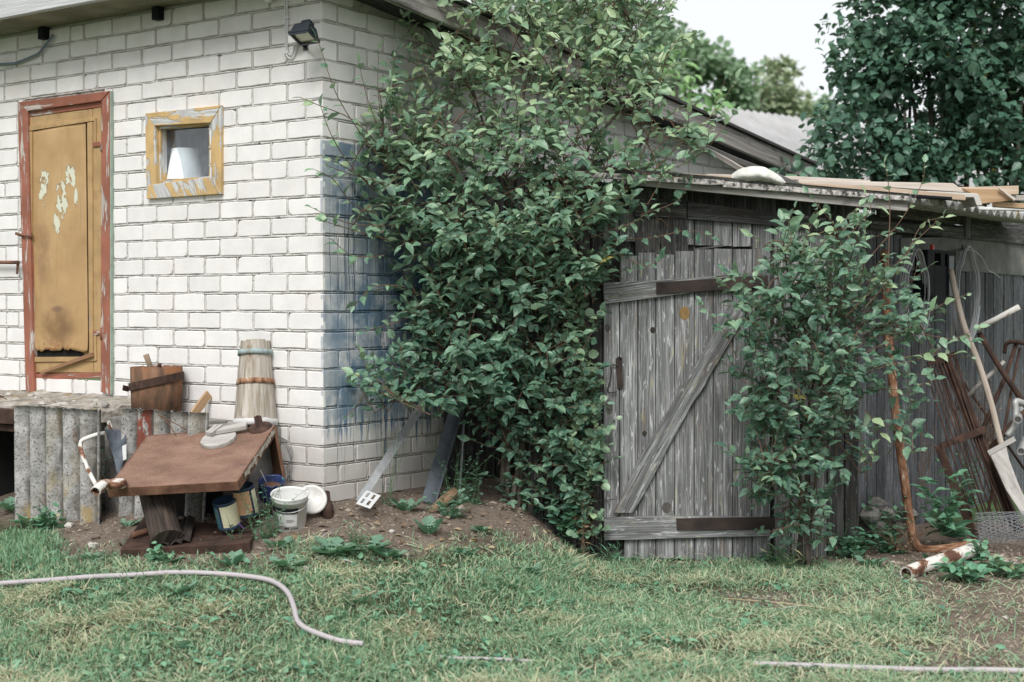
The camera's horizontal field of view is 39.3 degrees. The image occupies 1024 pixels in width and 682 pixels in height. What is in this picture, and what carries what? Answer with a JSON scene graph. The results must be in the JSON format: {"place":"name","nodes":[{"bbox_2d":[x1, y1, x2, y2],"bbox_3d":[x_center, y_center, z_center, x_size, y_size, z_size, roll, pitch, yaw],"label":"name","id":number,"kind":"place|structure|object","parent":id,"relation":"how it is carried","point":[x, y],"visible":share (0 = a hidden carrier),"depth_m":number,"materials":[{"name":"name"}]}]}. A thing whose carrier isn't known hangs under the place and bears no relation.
{"place":"outdoors","nodes":[
{"label":"outdoors","id":0,"kind":"place"},
{"bbox_2d":[0,378,1023,681],"bbox_3d":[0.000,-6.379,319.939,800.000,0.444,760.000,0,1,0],"label":"ground","id":1,"kind":"structure","parent":0,"point":[488,518],"depth_m":6.81,"materials":[{"name":"soil"}]},
{"bbox_2d":[30,502,65,529],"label":"leafy weed","id":2,"kind":"object","parent":1,"relation":"on","point":[44,520],"visible":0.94,"depth_m":7.74,"materials":[{"name":"green plant"}]},
{"bbox_2d":[14,405,101,524],"bbox_3d":[-2.489,0.719,7.910,0.725,0.710,0.077,1,2,35],"label":"corrugated sheet","id":3,"kind":"object","parent":1,"relation":"on","point":[49,469],"visible":0.81,"depth_m":7.92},
{"bbox_2d":[78,431,104,484],"bbox_3d":[-2.200,0.623,7.596,0.145,0.270,0.265,-1,2,-29],"label":"bent tube","id":4,"kind":"object","parent":3,"relation":"attached to","point":[84,460],"visible":0.98,"depth_m":7.62,"materials":[{"name":"white paint"}]},
{"bbox_2d":[0,518,123,572],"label":"taller grass","id":5,"kind":"structure","parent":1,"relation":"on","point":[39,558],"depth_m":7.22,"materials":[{"name":"plant"}]},
{"bbox_2d":[0,389,130,495],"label":"concrete landing","id":6,"kind":"object","parent":1,"relation":"on","point":[109,406],"visible":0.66,"depth_m":8.35,"materials":[{"name":"grey concrete"}]},
{"bbox_2d":[145,541,173,562],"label":"leafy weed","id":7,"kind":"object","parent":1,"relation":"on","point":[152,554],"visible":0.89,"depth_m":6.90,"materials":[{"name":"green plant"}]},
{"bbox_2d":[118,408,208,521],"bbox_3d":[-1.840,0.721,7.621,0.678,0.709,0.093,1,2,35],"label":"corrugated sheet","id":8,"kind":"object","parent":1,"relation":"on","point":[139,425],"visible":0.41,"depth_m":7.64,"materials":[{"name":"grey concrete"}]},
{"bbox_2d":[104,429,125,472],"bbox_3d":[-2.150,0.597,7.811,0.071,0.225,0.239,-1,2,-33],"label":"shovel blade","id":9,"kind":"object","parent":8,"relation":"attached to","point":[116,443],"visible":0.76,"depth_m":7.77,"materials":[{"name":"grey metal"}]},
{"bbox_2d":[0,570,363,646],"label":"garden hose","id":10,"kind":"object","parent":1,"relation":"on","point":[287,592],"visible":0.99,"depth_m":6.51,"materials":[{"name":"rubber"}]},
{"bbox_2d":[104,416,280,511],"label":"concrete plinth","id":11,"kind":"structure","parent":1,"relation":"on","point":[264,465],"depth_m":7.79,"materials":[{"name":"concrete"}]},
{"bbox_2d":[122,365,183,411],"bbox_3d":[-1.973,0.282,7.917,0.320,0.291,0.300,0,1,0],"label":"rusty tub","id":12,"kind":"object","parent":11,"relation":"on","point":[156,387],"visible":0.78,"depth_m":7.80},
{"bbox_2d":[191,391,211,412],"bbox_3d":[-1.699,0.347,7.826,0.021,0.147,0.162,1,2,30],"label":"board offcut","id":13,"kind":"object","parent":11,"relation":"on","point":[202,401],"visible":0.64,"depth_m":7.83,"materials":[{"name":"beige wood"}]},
{"bbox_2d":[233,339,277,426],"bbox_3d":[-1.353,0.229,7.577,0.235,0.482,0.270,0,1,0],"label":"wooden churn","id":14,"kind":"object","parent":11,"relation":"on","point":[255,390],"visible":0.84,"depth_m":7.52,"materials":[{"name":"beige wood"}]},
{"bbox_2d":[107,425,286,556],"bbox_3d":[-1.579,0.754,7.269,0.768,0.631,0.762,0,1,8],"label":"rusty table","id":15,"kind":"object","parent":1,"relation":"on","point":[161,474],"visible":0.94,"depth_m":7.12,"materials":[{"name":"metal"}]},
{"bbox_2d":[91,478,126,495],"bbox_3d":[-1.939,0.704,6.970,0.095,0.073,0.262,0,1,17],"label":"pipe elbow","id":16,"kind":"object","parent":15,"relation":"on","point":[98,488],"visible":1,"depth_m":6.93,"materials":[{"name":"metal"}]},
{"bbox_2d":[180,515,194,541],"bbox_3d":[-1.628,0.940,7.178,0.054,0.088,0.387,0,1,-9],"label":"angle iron","id":17,"kind":"object","parent":15,"relation":"on","point":[188,528],"visible":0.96,"depth_m":7.17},
{"bbox_2d":[200,422,247,448],"bbox_3d":[-1.479,0.483,7.348,0.230,0.131,0.179,0,1,0],"label":"wooden disc","id":18,"kind":"object","parent":15,"relation":"on","point":[217,436],"visible":1,"depth_m":7.36,"materials":[{"name":"white wood"}]},
{"bbox_2d":[212,495,241,530],"bbox_3d":[-1.417,0.855,7.125,0.120,0.172,0.157,1,2,28],"label":"paint can","id":19,"kind":"object","parent":15,"relation":"on","point":[223,506],"visible":0.98,"depth_m":7.08,"materials":[{"name":"blue metal"}]},
{"bbox_2d":[231,482,259,518],"bbox_3d":[-1.334,0.794,7.163,0.120,0.176,0.155,1,2,31],"label":"paint can","id":20,"kind":"object","parent":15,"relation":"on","point":[248,488],"visible":0.62,"depth_m":7.12,"materials":[{"name":"blue metal"}]},
{"bbox_2d":[248,415,271,433],"bbox_3d":[-1.303,0.429,7.408,0.127,0.093,0.119,0,1,0],"label":"pipe flange","id":21,"kind":"object","parent":15,"relation":"on","point":[259,425],"visible":1,"depth_m":7.38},
{"bbox_2d":[213,549,246,565],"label":"weed","id":22,"kind":"object","parent":1,"relation":"on","point":[236,556],"visible":1,"depth_m":6.71,"materials":[{"name":"green plant"}]},
{"bbox_2d":[258,470,285,504],"bbox_3d":[-1.224,0.742,7.313,0.141,0.185,0.159,0,1,0],"label":"enamel pot","id":23,"kind":"object","parent":1,"relation":"on","point":[269,483],"visible":0.62,"depth_m":7.31,"materials":[{"name":"blue metal"}]},
{"bbox_2d":[241,476,307,539],"bbox_3d":[-1.171,0.820,7.022,0.301,0.309,0.226,-1,2,-28],"label":"wiry weed","id":24,"kind":"object","parent":1,"relation":"on","point":[269,526],"visible":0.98,"depth_m":7.03,"materials":[{"name":"green plant"}]},
{"bbox_2d":[262,535,292,547],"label":"weed","id":25,"kind":"object","parent":1,"relation":"on","point":[287,539],"visible":1,"depth_m":6.84,"materials":[{"name":"green plant"}]},
{"bbox_2d":[268,553,305,567],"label":"weed","id":26,"kind":"object","parent":1,"relation":"on","point":[281,562],"visible":1,"depth_m":6.66,"materials":[{"name":"green plant"}]},
{"bbox_2d":[270,486,308,532],"bbox_3d":[-1.100,0.839,7.110,0.190,0.221,0.211,0,1,0],"label":"white bucket","id":27,"kind":"object","parent":1,"relation":"on","point":[293,518],"visible":0.98,"depth_m":7.06,"materials":[{"name":"plastic"}]},
{"bbox_2d":[302,485,326,513],"bbox_3d":[-1.014,0.803,7.261,0.154,0.144,0.088,0,1,0],"label":"bucket lid","id":28,"kind":"object","parent":1,"relation":"on","point":[317,500],"visible":0.71,"depth_m":7.26,"materials":[{"name":"white plastic"}]},
{"bbox_2d":[320,490,333,518],"bbox_3d":[-0.942,0.856,7.295,0.067,0.185,0.138,-1,1,-24],"label":"pipe stub","id":29,"kind":"object","parent":1,"relation":"on","point":[327,512],"visible":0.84,"depth_m":7.27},
{"bbox_2d":[309,536,358,554],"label":"weed","id":30,"kind":"object","parent":1,"relation":"on","point":[337,540],"visible":1,"depth_m":6.82,"materials":[{"name":"green plant"}]},
{"bbox_2d":[350,534,392,550],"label":"weed","id":31,"kind":"object","parent":1,"relation":"on","point":[376,539],"visible":0.96,"depth_m":6.89,"materials":[{"name":"green plant"}]},
{"bbox_2d":[168,509,599,565],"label":"leaf litter","id":32,"kind":"object","parent":1,"relation":"on","point":[294,535],"visible":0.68,"depth_m":7.17,"materials":[{"name":"plant"}]},
{"bbox_2d":[372,546,406,556],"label":"weed","id":33,"kind":"object","parent":1,"relation":"on","point":[392,553],"visible":1,"depth_m":6.80,"materials":[{"name":"green plant"}]},
{"bbox_2d":[354,401,425,508],"bbox_3d":[-0.618,0.585,7.665,0.121,0.521,0.853,1,1,22],"label":"metal channel","id":34,"kind":"object","parent":1,"relation":"on","point":[363,498],"visible":0.8,"depth_m":7.58,"materials":[{"name":"metal"}]},
{"bbox_2d":[378,417,415,506],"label":"wiry weed","id":35,"kind":"object","parent":1,"relation":"on","point":[390,488],"visible":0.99,"depth_m":7.61,"materials":[{"name":"green plant"}]},
{"bbox_2d":[390,498,423,510],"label":"weed","id":36,"kind":"object","parent":1,"relation":"on","point":[402,504],"visible":1,"depth_m":7.53,"materials":[{"name":"green plant"}]},
{"bbox_2d":[0,0,818,501],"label":"brick house","id":37,"kind":"structure","parent":1,"relation":"on","point":[120,248],"depth_m":7.98,"materials":[{"name":"brick"}]},
{"bbox_2d":[15,91,114,394],"bbox_3d":[-2.667,-0.570,8.595,0.887,1.780,0.105,1,2,33],"label":"door","id":38,"kind":"structure","parent":37,"relation":"in","point":[66,143],"depth_m":8.57,"materials":[{"name":"paint"}]},
{"bbox_2d":[166,147,203,179],"bbox_3d":[-1.862,-0.989,8.171,0.211,0.218,0.211,0,1,0],"label":"window lamp","id":39,"kind":"object","parent":37,"relation":"on","point":[184,162],"visible":0.91,"depth_m":8.09,"materials":[{"name":"white plastic"}]},
{"bbox_2d":[145,105,224,198],"bbox_3d":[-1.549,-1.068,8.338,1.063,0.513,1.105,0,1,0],"label":"window","id":40,"kind":"structure","parent":37,"relation":"in","point":[165,131],"depth_m":8.05,"materials":[{"name":"paint"}]},
{"bbox_2d":[283,0,296,58],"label":"white cable","id":41,"kind":"object","parent":37,"relation":"attached to","point":[286,17],"visible":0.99,"depth_m":7.50,"materials":[{"name":"plastic"}]},
{"bbox_2d":[288,19,319,50],"bbox_3d":[-1.084,-1.564,7.309,0.152,0.122,0.342,-1,1,-24],"label":"floodlight","id":42,"kind":"object","parent":37,"relation":"attached to","point":[301,33],"visible":1,"depth_m":7.23,"materials":[{"name":"black plastic"}]},
{"bbox_2d":[414,515,442,533],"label":"weed","id":43,"kind":"object","parent":1,"relation":"on","point":[429,526],"visible":1,"depth_m":7.25,"materials":[{"name":"green plant"}]},
{"bbox_2d":[422,398,463,504],"bbox_3d":[-0.370,0.605,8.004,0.089,0.554,0.601,0,1,15],"label":"metal angle","id":44,"kind":"object","parent":1,"relation":"on","point":[447,439],"visible":0.69,"depth_m":7.97,"materials":[{"name":"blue metal"}]},
{"bbox_2d":[428,488,457,511],"bbox_3d":[-0.380,0.880,7.710,0.226,0.167,0.062,-1,2,-42],"label":"rotten log","id":45,"kind":"object","parent":1,"relation":"on","point":[452,492],"visible":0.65,"depth_m":7.71,"materials":[{"name":"brown wood"}]},
{"bbox_2d":[419,488,479,517],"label":"fern weed","id":46,"kind":"object","parent":1,"relation":"on","point":[453,511],"visible":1,"depth_m":7.59,"materials":[{"name":"green plant"}]},
{"bbox_2d":[425,432,492,503],"bbox_3d":[-0.296,0.695,7.830,0.323,0.400,0.299,-1,2,-27],"label":"wiry weed","id":47,"kind":"object","parent":1,"relation":"on","point":[457,486],"visible":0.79,"depth_m":7.82,"materials":[{"name":"green plant"}]},
{"bbox_2d":[450,450,492,503],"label":"leafy weed","id":48,"kind":"object","parent":1,"relation":"on","point":[474,500],"visible":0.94,"depth_m":7.88,"materials":[{"name":"green plant"}]},
{"bbox_2d":[0,550,1021,681],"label":"clover","id":49,"kind":"object","parent":1,"relation":"on","point":[184,644],"visible":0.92,"depth_m":6.01,"materials":[{"name":"green plant"}]},
{"bbox_2d":[0,524,1023,681],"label":"lawn grass","id":50,"kind":"structure","parent":1,"relation":"on","point":[17,636],"depth_m":6.15,"materials":[{"name":"plant"}]},
{"bbox_2d":[293,0,741,519],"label":"bush","id":51,"kind":"object","parent":1,"relation":"on","point":[455,351],"visible":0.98,"depth_m":7.68,"materials":[{"name":"green plant"}]},
{"bbox_2d":[484,448,554,520],"bbox_3d":[0.091,0.795,8.036,0.624,0.411,0.305,0,1,0],"label":"fern weed","id":52,"kind":"object","parent":1,"relation":"on","point":[536,510],"visible":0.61,"depth_m":7.97,"materials":[{"name":"green plant"}]},
{"bbox_2d":[545,495,583,537],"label":"leafy weed","id":53,"kind":"object","parent":1,"relation":"on","point":[566,524],"visible":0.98,"depth_m":7.89,"materials":[{"name":"green plant"}]},
{"bbox_2d":[475,0,688,100],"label":"tree","id":54,"kind":"object","parent":1,"relation":"on","point":[655,42],"visible":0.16,"depth_m":35.12,"materials":[{"name":"green plant"}]},
{"bbox_2d":[590,538,627,562],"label":"grass tuft","id":55,"kind":"object","parent":1,"relation":"on","point":[612,558],"visible":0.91,"depth_m":7.90,"materials":[{"name":"green plant"}]},
{"bbox_2d":[642,43,734,117],"bbox_3d":[2.170,-1.319,17.915,1.184,4.836,1.277,0,1,0],"label":"lime shrub","id":56,"kind":"object","parent":1,"relation":"on","point":[709,104],"visible":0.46,"depth_m":17.73,"materials":[{"name":"green plant"}]},
{"bbox_2d":[635,20,775,112],"bbox_3d":[4.875,-3.896,37.907,4.047,9.056,3.280,0,1,0],"label":"tree","id":57,"kind":"object","parent":1,"relation":"on","point":[708,61],"visible":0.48,"depth_m":37.28,"materials":[{"name":"green plant"}]},
{"bbox_2d":[444,164,1023,560],"bbox_3d":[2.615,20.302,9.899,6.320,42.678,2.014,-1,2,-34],"label":"wooden shed","id":58,"kind":"structure","parent":1,"relation":"on","point":[663,349],"depth_m":8.03,"materials":[{"name":"grey wood"}]},
{"bbox_2d":[526,283,621,547],"bbox_3d":[0.341,0.386,7.950,0.536,1.542,0.503,0,1,0],"label":"creeper","id":59,"kind":"object","parent":58,"relation":"attached to","point":[578,322],"visible":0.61,"depth_m":7.87,"materials":[{"name":"green plant"}]},
{"bbox_2d":[603,248,774,559],"bbox_3d":[0.987,0.358,8.006,0.974,1.752,0.064,0,1,-5],"label":"door","id":60,"kind":"structure","parent":58,"relation":"in","point":[711,517],"depth_m":8.00,"materials":[{"name":"grey wood"}]},
{"bbox_2d":[698,145,743,169],"bbox_3d":[1.234,-1.089,8.476,0.020,0.230,0.544,-1,1,-21],"label":"batten","id":61,"kind":"object","parent":58,"relation":"attached to","point":[733,164],"visible":0.5,"depth_m":8.39,"materials":[{"name":"brown wood"}]},
{"bbox_2d":[732,166,784,184],"bbox_3d":[1.355,-0.905,7.882,0.309,0.117,0.239,0,1,0],"label":"sandbag","id":62,"kind":"object","parent":58,"relation":"on","point":[757,173],"visible":0.95,"depth_m":7.79,"materials":[{"name":"fabric"}]},
{"bbox_2d":[706,174,869,181],"bbox_3d":[1.607,-0.948,8.390,0.952,0.050,0.120,0,1,0],"label":"plank","id":63,"kind":"object","parent":58,"relation":"on","point":[795,178],"visible":0.28,"depth_m":8.33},
{"bbox_2d":[785,182,965,200],"bbox_3d":[1.946,-0.840,8.007,1.166,0.113,0.050,0,1,0],"label":"moulding","id":64,"kind":"object","parent":58,"relation":"on","point":[958,197],"visible":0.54,"depth_m":7.98,"materials":[{"name":"brown wood"}]},
{"bbox_2d":[914,244,955,306],"bbox_3d":[2.768,-0.423,9.342,0.105,0.402,0.521,1,2,37],"label":"black holder","id":65,"kind":"object","parent":58,"relation":"attached to","point":[940,286],"visible":0.81,"depth_m":9.26,"materials":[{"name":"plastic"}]},
{"bbox_2d":[931,191,981,207],"bbox_3d":[2.501,-0.810,8.228,0.315,0.083,0.250,0,1,0],"label":"channel board","id":66,"kind":"object","parent":58,"relation":"on","point":[972,200],"visible":0.56,"depth_m":8.11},
{"bbox_2d":[797,180,962,192],"bbox_3d":[2.084,-0.878,8.171,0.928,0.072,0.140,0,1,0],"label":"plank","id":67,"kind":"object","parent":66,"relation":"on","point":[946,187],"visible":0.59,"depth_m":8.10,"materials":[{"name":"wood"}]},
{"bbox_2d":[962,188,1011,203],"bbox_3d":[2.760,-0.838,8.307,0.311,0.091,0.050,0,1,0],"label":"plank","id":68,"kind":"object","parent":66,"relation":"on","point":[986,196],"visible":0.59,"depth_m":8.28,"materials":[{"name":"beige wood"}]},
{"bbox_2d":[959,186,1018,194],"bbox_3d":[2.779,-0.884,8.426,0.384,0.054,0.050,0,1,0],"label":"plank","id":69,"kind":"object","parent":58,"relation":"on","point":[1012,190],"visible":0.52,"depth_m":8.40,"materials":[{"name":"brown wood"}]},
{"bbox_2d":[977,304,1020,330],"bbox_3d":[3.063,-0.146,9.032,0.277,0.168,0.053,1,2,35],"label":"rusty pipe","id":70,"kind":"object","parent":58,"relation":"attached to","point":[1004,314],"visible":0.77,"depth_m":9.01,"materials":[{"name":"metal"}]},
{"bbox_2d":[982,339,1023,433],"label":"bent rod","id":71,"kind":"object","parent":58,"relation":"attached to","point":[1009,364],"visible":0.87,"depth_m":9.23,"materials":[{"name":"metal"}]},
{"bbox_2d":[989,409,1023,448],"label":"rusty pipe","id":72,"kind":"object","parent":58,"relation":"attached to","point":[994,443],"visible":0.32,"depth_m":9.00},
{"bbox_2d":[977,331,1023,407],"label":"rusty pipe","id":73,"kind":"object","parent":72,"relation":"attached to","point":[1003,372],"visible":1,"depth_m":9.10,"materials":[{"name":"metal"}]},
{"bbox_2d":[992,202,1023,208],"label":"plank","id":74,"kind":"object","parent":58,"relation":"on","point":[1009,205],"visible":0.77,"depth_m":8.48,"materials":[{"name":"beige wood"}]},
{"bbox_2d":[1004,398,1023,437],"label":"curved pipe","id":75,"kind":"object","parent":58,"relation":"attached to","point":[1010,431],"visible":0.98,"depth_m":8.96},
{"bbox_2d":[750,545,785,563],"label":"leafy weed","id":76,"kind":"object","parent":1,"relation":"on","point":[763,559],"visible":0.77,"depth_m":7.95,"materials":[{"name":"green plant"}]},
{"bbox_2d":[743,54,813,118],"bbox_3d":[7.049,-3.730,39.945,2.840,8.614,2.579,0,1,0],"label":"tree","id":77,"kind":"object","parent":1,"relation":"on","point":[780,101],"visible":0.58,"depth_m":39.40,"materials":[{"name":"green plant"}]},
{"bbox_2d":[760,539,811,570],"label":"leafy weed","id":78,"kind":"object","parent":1,"relation":"on","point":[790,563],"visible":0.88,"depth_m":7.72,"materials":[{"name":"green plant"}]},
{"bbox_2d":[754,57,849,119],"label":"tree","id":79,"kind":"object","parent":1,"relation":"on","point":[818,100],"visible":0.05,"depth_m":41.55,"materials":[{"name":"green plant"}]},
{"bbox_2d":[769,154,839,176],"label":"shrub","id":80,"kind":"object","parent":1,"relation":"on","point":[798,165],"visible":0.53,"depth_m":11.17,"materials":[{"name":"green plant"}]},
{"bbox_2d":[695,154,989,565],"bbox_3d":[1.696,0.116,7.575,1.495,2.194,0.744,-1,1,-20],"label":"bush","id":81,"kind":"object","parent":1,"relation":"on","point":[800,313],"visible":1,"depth_m":7.49,"materials":[{"name":"green plant"}]},
{"bbox_2d":[828,526,885,557],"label":"leafy weed","id":82,"kind":"object","parent":1,"relation":"on","point":[855,549],"visible":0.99,"depth_m":8.05,"materials":[{"name":"green plant"}]},
{"bbox_2d":[692,104,1023,225],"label":"neighbour building","id":83,"kind":"structure","parent":1,"relation":"on","point":[784,131],"depth_m":25.11,"materials":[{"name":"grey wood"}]},
{"bbox_2d":[859,497,918,546],"bbox_3d":[2.208,1.079,8.471,0.362,0.302,0.288,0,1,0],"label":"rubble pile","id":84,"kind":"object","parent":1,"relation":"on","point":[874,515],"visible":0.63,"depth_m":8.40,"materials":[{"name":"stone"}]},
{"bbox_2d":[754,661,1023,673],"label":"garden hose","id":85,"kind":"object","parent":1,"relation":"on","point":[956,669],"visible":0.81,"depth_m":5.53,"materials":[{"name":"rubber"}]},
{"bbox_2d":[870,528,911,553],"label":"leafy weed","id":86,"kind":"object","parent":1,"relation":"on","point":[886,548],"visible":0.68,"depth_m":8.22,"materials":[{"name":"green plant"}]},
{"bbox_2d":[859,494,937,543],"bbox_3d":[2.229,1.044,8.297,0.466,0.307,0.275,1,1,21],"label":"leafy weed","id":87,"kind":"object","parent":1,"relation":"on","point":[870,526],"visible":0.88,"depth_m":8.32,"materials":[{"name":"green plant"}]},
{"bbox_2d":[873,506,944,551],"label":"leafy weed","id":88,"kind":"object","parent":1,"relation":"on","point":[900,545],"visible":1,"depth_m":8.17,"materials":[{"name":"green plant"}]},
{"bbox_2d":[795,0,1023,224],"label":"tree","id":89,"kind":"object","parent":1,"relation":"on","point":[979,125],"visible":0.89,"depth_m":12.08,"materials":[{"name":"green plant"}]},
{"bbox_2d":[911,413,938,491],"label":"dry stalk","id":90,"kind":"object","parent":1,"relation":"on","point":[921,472],"visible":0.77,"depth_m":8.70,"materials":[{"name":"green plant"}]},
{"bbox_2d":[879,249,974,552],"bbox_3d":[2.375,0.341,8.336,0.201,1.771,0.686,-1,2,-39],"label":"bent pipe","id":91,"kind":"object","parent":1,"relation":"on","point":[917,546],"visible":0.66,"depth_m":8.33,"materials":[{"name":"metal"}]},
{"bbox_2d":[900,543,981,578],"bbox_3d":[2.339,1.193,7.773,0.732,0.122,0.094,-1,2,-44],"label":"fallen pipe","id":92,"kind":"object","parent":1,"relation":"on","point":[956,554],"visible":0.84,"depth_m":7.66,"materials":[{"name":"metal"}]},
{"bbox_2d":[910,468,982,540],"bbox_3d":[2.546,0.969,8.385,0.422,0.439,0.312,0,1,0],"label":"leafy weed","id":93,"kind":"object","parent":1,"relation":"on","point":[948,527],"visible":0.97,"depth_m":8.36,"materials":[{"name":"green plant"}]},
{"bbox_2d":[935,449,985,504],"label":"leafy weed","id":94,"kind":"object","parent":1,"relation":"on","point":[967,494],"visible":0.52,"depth_m":8.91,"materials":[{"name":"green plant"}]},
{"bbox_2d":[931,551,997,582],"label":"leafy weed","id":95,"kind":"object","parent":1,"relation":"on","point":[972,571],"visible":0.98,"depth_m":7.40,"materials":[{"name":"green plant"}]},
{"bbox_2d":[924,351,1023,544],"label":"rusty grille","id":96,"kind":"object","parent":1,"relation":"on","point":[976,432],"visible":0.82,"depth_m":8.80,"materials":[{"name":"metal"}]},
{"bbox_2d":[987,347,1020,511],"bbox_3d":[3.097,0.542,9.015,0.017,0.991,0.734,1,2,34],"label":"rusty rod","id":97,"kind":"object","parent":96,"relation":"attached to","point":[1009,399],"visible":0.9,"depth_m":9.10,"materials":[{"name":"metal"}]},
{"bbox_2d":[963,537,989,560],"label":"leafy weed","id":98,"kind":"object","parent":1,"relation":"on","point":[977,549],"visible":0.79,"depth_m":7.96,"materials":[{"name":"green plant"}]},
{"bbox_2d":[959,359,1006,459],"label":"dry grass","id":99,"kind":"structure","parent":1,"relation":"on","point":[989,428],"depth_m":9.16,"materials":[{"name":"brown plant"}]},
{"bbox_2d":[948,269,1021,491],"bbox_3d":[2.977,0.344,8.927,0.087,1.602,0.846,-1,1,-23],"label":"tool pole","id":100,"kind":"object","parent":1,"relation":"on","point":[981,371],"visible":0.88,"depth_m":9.00,"materials":[{"name":"wood"}]},
{"bbox_2d":[974,511,1023,543],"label":"chicken wire roll","id":101,"kind":"object","parent":1,"relation":"on","point":[1000,528],"visible":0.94,"depth_m":8.34,"materials":[{"name":"metal"}]},
{"bbox_2d":[976,545,1023,578],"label":"leafy weed","id":102,"kind":"object","parent":1,"relation":"on","point":[1010,570],"visible":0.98,"depth_m":7.50,"materials":[{"name":"green plant"}]},
{"bbox_2d":[987,437,1023,515],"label":"wooden scoop","id":103,"kind":"object","parent":1,"relation":"on","point":[998,454],"visible":0.96,"depth_m":8.66,"materials":[{"name":"white wood"}]},
{"bbox_2d":[467,0,1023,145],"label":"sky","id":104,"kind":"structure","parent":0,"point":[755,29],"materials":[{"name":"white"}]},
{"bbox_2d":[701,145,801,183],"bbox_3d":[1.420,-0.999,8.178,1.103,0.381,0.336,1,2,45],"label":"plank","id":105,"kind":"object","parent":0,"point":[747,163],"visible":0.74,"depth_m":8.27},
{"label":"wall hook","id":106,"kind":"object","parent":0,"visible":0},
{"bbox_2d":[952,246,999,341],"bbox_3d":[3.216,-0.322,9.894,0.053,0.656,0.870,1,2,37],"label":"cable coil","id":107,"kind":"object","parent":106,"relation":"hanging from","point":[959,264],"visible":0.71,"depth_m":9.78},
{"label":"wall hook","id":108,"kind":"object","parent":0,"visible":0},
{"bbox_2d":[899,248,929,339],"bbox_3d":[2.526,-0.293,8.980,0.057,0.572,0.397,1,2,38],"label":"cable coil","id":109,"kind":"object","parent":108,"relation":"hanging from","point":[926,280],"visible":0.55,"depth_m":9.01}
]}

